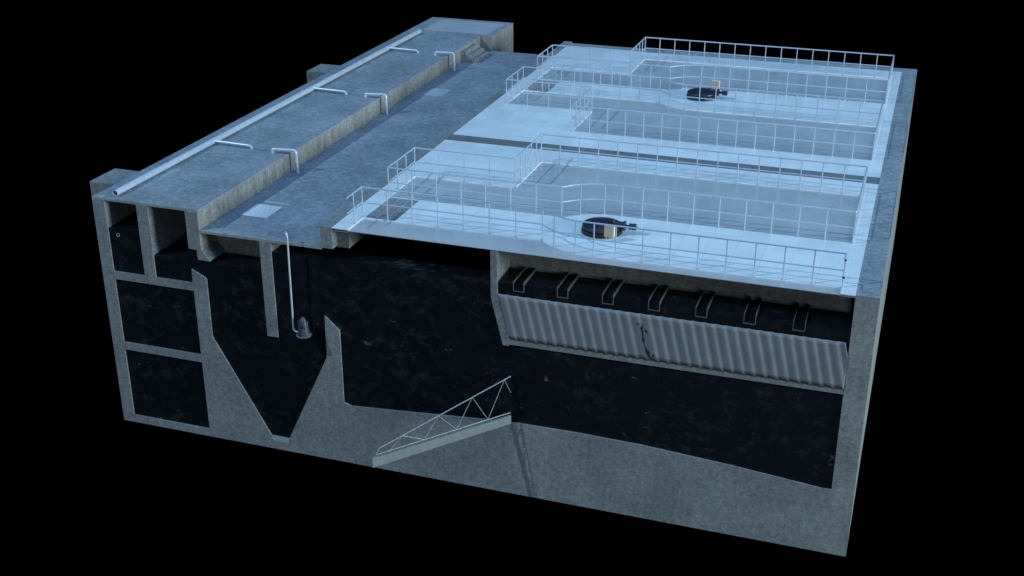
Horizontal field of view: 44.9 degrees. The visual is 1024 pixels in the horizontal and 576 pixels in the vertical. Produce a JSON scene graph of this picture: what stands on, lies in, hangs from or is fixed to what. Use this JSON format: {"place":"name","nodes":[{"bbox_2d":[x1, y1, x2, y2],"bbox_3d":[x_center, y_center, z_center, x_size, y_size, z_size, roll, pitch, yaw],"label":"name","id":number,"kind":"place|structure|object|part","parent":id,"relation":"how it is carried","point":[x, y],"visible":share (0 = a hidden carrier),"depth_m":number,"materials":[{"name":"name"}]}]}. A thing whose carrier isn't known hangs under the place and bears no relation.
{"place":"outdoors","nodes":[
{"label":"outdoors","id":0,"kind":"place"},
{"bbox_2d":[90,17,916,556],"bbox_3d":[2.350,-3.332,51.694,26.000,8.419,29.746,8,25,17],"label":"concrete basin","id":1,"kind":"object","parent":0,"point":[344,145],"visible":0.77,"depth_m":40.78,"materials":[{"name":"grey concrete"}]},
{"bbox_2d":[109,212,144,274],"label":"water","id":2,"kind":"structure","parent":1,"relation":"in","point":[126,250],"depth_m":41.14,"materials":[{"name":"black liquid"}]},
{"bbox_2d":[116,279,200,353],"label":"water","id":3,"kind":"structure","parent":1,"relation":"in","point":[159,316],"depth_m":41.76,"materials":[{"name":"black liquid"}]},
{"bbox_2d":[126,350,209,427],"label":"water","id":4,"kind":"structure","parent":1,"relation":"in","point":[168,388],"depth_m":42.89,"materials":[{"name":"black liquid"}]},
{"bbox_2d":[160,169,184,177],"bbox_3d":[-11.694,-3.931,42.737,0.520,0.026,0.800,8,25,17],"label":"hatch cover","id":5,"kind":"object","parent":1,"relation":"on","point":[172,173],"visible":1,"depth_m":42.74,"materials":[{"name":"grey metal"}]},
{"bbox_2d":[154,234,197,281],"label":"water","id":6,"kind":"structure","parent":1,"relation":"in","point":[177,259],"depth_m":40.82,"materials":[{"name":"black liquid"}]},
{"bbox_2d":[197,252,281,435],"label":"water","id":7,"kind":"structure","parent":1,"relation":"in","point":[245,342],"depth_m":40.80,"materials":[{"name":"black liquid"}]},
{"bbox_2d":[241,201,289,217],"bbox_3d":[-8.239,-2.627,41.536,1.090,0.026,1.450,8,25,17],"label":"hatch cover","id":8,"kind":"object","parent":1,"relation":"on","point":[261,210],"visible":1,"depth_m":41.42,"materials":[{"name":"grey metal"}]},
{"bbox_2d":[112,29,421,195],"bbox_3d":[-8.132,-7.927,51.420,1.909,0.257,25.591,8,25,17],"label":"header pipe","id":9,"kind":"object","parent":1,"relation":"on","point":[180,158],"visible":1,"depth_m":48.18,"materials":[{"name":"metal"}]},
{"bbox_2d":[271,148,298,172],"bbox_3d":[-8.228,-4.625,44.889,1.005,0.912,0.109,4,24,9],"label":"bent pipe","id":10,"kind":"object","parent":1,"relation":"on","point":[290,150],"visible":1,"depth_m":44.72,"materials":[{"name":"silver metal"}]},
{"bbox_2d":[284,231,311,338],"bbox_3d":[-6.784,-0.085,38.993,0.777,3.462,0.500,8,25,17],"label":"submersible pump","id":11,"kind":"object","parent":1,"relation":"attached to","point":[303,332],"visible":1,"depth_m":39.39,"materials":[{"name":"black metal"}]},
{"bbox_2d":[272,244,341,437],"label":"water","id":12,"kind":"structure","parent":1,"relation":"in","point":[299,363],"depth_m":39.90,"materials":[{"name":"black liquid"}]},
{"bbox_2d":[355,66,371,70],"bbox_3d":[-6.704,-9.925,56.132,0.480,0.026,0.900,8,25,17],"label":"hatch cover","id":13,"kind":"object","parent":1,"relation":"on","point":[363,68],"visible":1,"depth_m":56.14,"materials":[{"name":"grey metal"}]},
{"bbox_2d":[364,93,387,114],"bbox_3d":[-5.681,-7.696,51.753,1.005,0.912,0.109,4,24,9],"label":"bent pipe","id":14,"kind":"object","parent":1,"relation":"on","point":[386,100],"visible":1,"depth_m":51.59,"materials":[{"name":"silver metal"}]},
{"bbox_2d":[423,88,450,95],"bbox_3d":[-3.327,-8.699,55.104,0.920,0.026,1.140,8,25,17],"label":"hatch cover","id":15,"kind":"object","parent":1,"relation":"on","point":[436,92],"visible":1,"depth_m":55.03,"materials":[{"name":"grey metal"}]},
{"bbox_2d":[372,376,510,467],"bbox_3d":[-2.091,4.017,37.491,4.650,1.926,0.060,-12,27,-25],"label":"scraper arm","id":16,"kind":"object","parent":1,"relation":"attached to","point":[398,454],"visible":1,"depth_m":37.66},
{"bbox_2d":[434,51,454,70],"bbox_3d":[-3.179,-10.714,58.497,1.005,0.912,0.109,4,24,9],"label":"bent pipe","id":17,"kind":"object","parent":1,"relation":"on","point":[444,52],"visible":1,"depth_m":58.33,"materials":[{"name":"silver metal"}]},
{"bbox_2d":[423,19,502,33],"bbox_3d":[-2.510,-13.520,64.164,3.500,0.026,2.620,8,25,17],"label":"hatch cover","id":18,"kind":"object","parent":1,"relation":"on","point":[463,26],"visible":1,"depth_m":64.17,"materials":[{"name":"grey metal"}]},
{"bbox_2d":[513,267,535,292],"bbox_3d":[0.380,-0.254,37.300,0.340,0.320,1.199,8,25,17],"label":"overflow trough","id":19,"kind":"object","parent":1,"relation":"attached to","point":[516,289],"visible":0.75,"depth_m":36.94,"materials":[{"name":"metal"}]},
{"bbox_2d":[557,272,578,298],"bbox_3d":[1.668,-0.075,36.902,0.340,0.320,1.199,8,25,17],"label":"overflow trough","id":20,"kind":"object","parent":1,"relation":"attached to","point":[564,296],"visible":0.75,"depth_m":36.51,"materials":[{"name":"metal"}]},
{"bbox_2d":[498,294,653,359],"bbox_3d":[1.870,1.148,36.648,4.834,1.446,0.042,8,25,17],"label":"corrugated sheet","id":21,"kind":"object","parent":1,"relation":"attached to","point":[600,330],"visible":1,"depth_m":36.64,"materials":[{"name":"grey metal"}]},
{"bbox_2d":[329,234,852,488],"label":"water","id":22,"kind":"structure","parent":1,"relation":"in","point":[425,339],"depth_m":37.56,"materials":[{"name":"black liquid"}]},
{"bbox_2d":[385,248,431,271],"bbox_3d":[-2.999,-0.875,38.535,1.893,0.014,1.483,8,25,17],"label":"scum","id":23,"kind":"object","parent":22,"relation":"on","point":[402,263],"visible":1,"depth_m":38.43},
{"bbox_2d":[331,140,878,297],"bbox_3d":[3.400,-2.631,39.939,15.667,0.104,9.538,8,25,17],"label":"deck plating","id":24,"kind":"object","parent":1,"relation":"on","point":[855,251],"visible":0.94,"depth_m":38.26,"materials":[{"name":"white metal"}]},
{"bbox_2d":[366,197,417,220],"bbox_3d":[-3.822,-2.484,39.631,1.050,0.088,1.960,8,25,17],"label":"floor grating","id":25,"kind":"object","parent":24,"relation":"on","point":[394,213],"visible":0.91,"depth_m":39.57,"materials":[{"name":"grey metal"}]},
{"bbox_2d":[348,218,840,294],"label":"walkway","id":26,"kind":"structure","parent":24,"relation":"on","point":[461,238],"depth_m":36.78,"materials":[{"name":"grey concrete"}]},
{"bbox_2d":[345,186,846,287],"bbox_3d":[2.134,-1.510,36.090,14.830,1.046,1.143,8,25,17],"label":"guard rail","id":27,"kind":"object","parent":24,"relation":"on","point":[615,226],"visible":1,"depth_m":35.70,"materials":[{"name":"white metal"}]},
{"bbox_2d":[604,225,614,240],"bbox_3d":[2.904,-1.623,36.925,0.300,0.530,0.152,8,25,17],"label":"control cabinet","id":28,"kind":"object","parent":24,"relation":"on","point":[609,231],"visible":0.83,"depth_m":36.83,"materials":[{"name":"beige"}]},
{"bbox_3d":[2.878,-1.669,36.833,0.282,0.358,0.012,8,25,17],"label":"door","id":29,"kind":"part","parent":28,"relation":"part of","materials":[{"name":"beige metal"}]},
{"bbox_2d":[581,217,638,239],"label":"mixer drive","id":30,"kind":"structure","parent":24,"relation":"on","point":[586,229],"depth_m":37.40,"materials":[{"name":"metal"}]},
{"bbox_2d":[391,163,858,242],"bbox_3d":[3.787,-2.973,40.696,14.748,0.020,5.160,8,25,17],"label":"cover","id":31,"kind":"object","parent":24,"relation":"on","point":[553,174],"visible":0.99,"depth_m":40.49,"materials":[{"name":"silver metal"}]},
{"bbox_2d":[387,134,867,243],"bbox_3d":[3.762,-3.474,40.481,14.830,1.046,5.186,8,25,17],"label":"guard rail","id":32,"kind":"object","parent":24,"relation":"on","point":[860,202],"visible":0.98,"depth_m":40.23,"materials":[{"name":"grey metal"}]},
{"bbox_2d":[602,278,622,304],"bbox_3d":[2.966,0.104,36.501,0.340,0.320,1.199,8,25,17],"label":"overflow trough","id":33,"kind":"object","parent":1,"relation":"attached to","point":[608,302],"visible":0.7,"depth_m":36.09,"materials":[{"name":"metal"}]},
{"bbox_2d":[648,284,668,311],"bbox_3d":[4.264,0.284,36.100,0.340,0.320,1.199,8,25,17],"label":"overflow trough","id":34,"kind":"object","parent":1,"relation":"attached to","point":[653,308],"visible":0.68,"depth_m":35.68,"materials":[{"name":"metal"}]},
{"bbox_2d":[453,47,901,177],"bbox_3d":[7.621,-7.739,51.310,15.667,0.066,15.296,8,25,17],"label":"deck plating","id":35,"kind":"object","parent":1,"relation":"on","point":[499,118],"visible":0.8,"depth_m":49.66,"materials":[{"name":"white metal"}]},
{"bbox_2d":[525,80,558,91],"bbox_3d":[1.332,-8.701,53.525,1.050,0.088,1.960,8,25,17],"label":"floor grating","id":36,"kind":"object","parent":35,"relation":"on","point":[535,87],"visible":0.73,"depth_m":53.38,"materials":[{"name":"grey metal"}]},
{"bbox_2d":[509,91,875,159],"bbox_3d":[6.664,-6.443,48.452,14.748,0.020,5.160,8,25,17],"label":"cover","id":37,"kind":"object","parent":35,"relation":"attached to","point":[786,145],"visible":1,"depth_m":47.77,"materials":[{"name":"grey metal"}]},
{"bbox_2d":[505,66,883,160],"bbox_3d":[6.639,-6.944,48.236,14.830,1.046,5.186,8,25,17],"label":"guard rail","id":38,"kind":"object","parent":35,"relation":"on","point":[878,126],"visible":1,"depth_m":48.11,"materials":[{"name":"silver metal"}]},
{"bbox_2d":[686,88,728,101],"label":"mixer drive","id":39,"kind":"structure","parent":35,"relation":"on","point":[705,92],"depth_m":51.26,"materials":[{"name":"metal"}]},
{"bbox_2d":[539,59,887,103],"bbox_3d":[8.941,-9.189,54.590,14.748,0.020,5.160,8,25,17],"label":"cover","id":40,"kind":"object","parent":35,"relation":"attached to","point":[793,78],"visible":0.65,"depth_m":54.37,"materials":[{"name":"grey metal"}]},
{"bbox_2d":[536,37,894,103],"bbox_3d":[8.916,-9.691,54.374,14.830,1.046,5.186,8,25,17],"label":"guard rail","id":41,"kind":"object","parent":35,"relation":"on","point":[749,69],"visible":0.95,"depth_m":54.51,"materials":[{"name":"silver metal"}]},
{"bbox_2d":[712,80,719,88],"bbox_3d":[8.613,-8.508,52.350,0.300,0.500,0.152,8,25,17],"label":"control cabinet","id":42,"kind":"object","parent":35,"relation":"on","point":[715,83],"visible":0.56,"depth_m":52.25,"materials":[{"name":"beige"}]},
{"bbox_3d":[8.587,-8.545,52.261,0.282,0.348,0.012,8,25,17],"label":"door","id":43,"kind":"part","parent":42,"relation":"part of","materials":[{"name":"beige metal"}]},
{"bbox_2d":[695,290,714,317],"bbox_3d":[5.561,0.464,35.700,0.340,0.320,1.199,8,25,17],"label":"overflow trough","id":44,"kind":"object","parent":1,"relation":"attached to","point":[701,315],"visible":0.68,"depth_m":35.28,"materials":[{"name":"metal"}]},
{"bbox_2d":[641,314,847,388],"bbox_3d":[6.499,1.788,35.221,5.862,1.446,0.034,8,25,17],"label":"corrugated sheet","id":45,"kind":"object","parent":1,"relation":"attached to","point":[792,358],"visible":1,"depth_m":35.16,"materials":[{"name":"grey metal"}]},
{"bbox_2d":[743,297,761,324],"bbox_3d":[6.859,0.644,35.299,0.340,0.320,1.199,8,25,17],"label":"overflow trough","id":46,"kind":"object","parent":1,"relation":"attached to","point":[750,322],"visible":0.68,"depth_m":34.87,"materials":[{"name":"metal"}]},
{"bbox_2d":[792,303,810,331],"bbox_3d":[8.156,0.824,34.898,0.340,0.320,1.199,8,25,17],"label":"overflow trough","id":47,"kind":"object","parent":1,"relation":"attached to","point":[798,328],"visible":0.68,"depth_m":34.46,"materials":[{"name":"metal"}]},
{"bbox_2d":[0,0,1023,575],"label":"sky","id":48,"kind":"structure","parent":0,"point":[89,89],"materials":[{"name":"black"}]}
]}

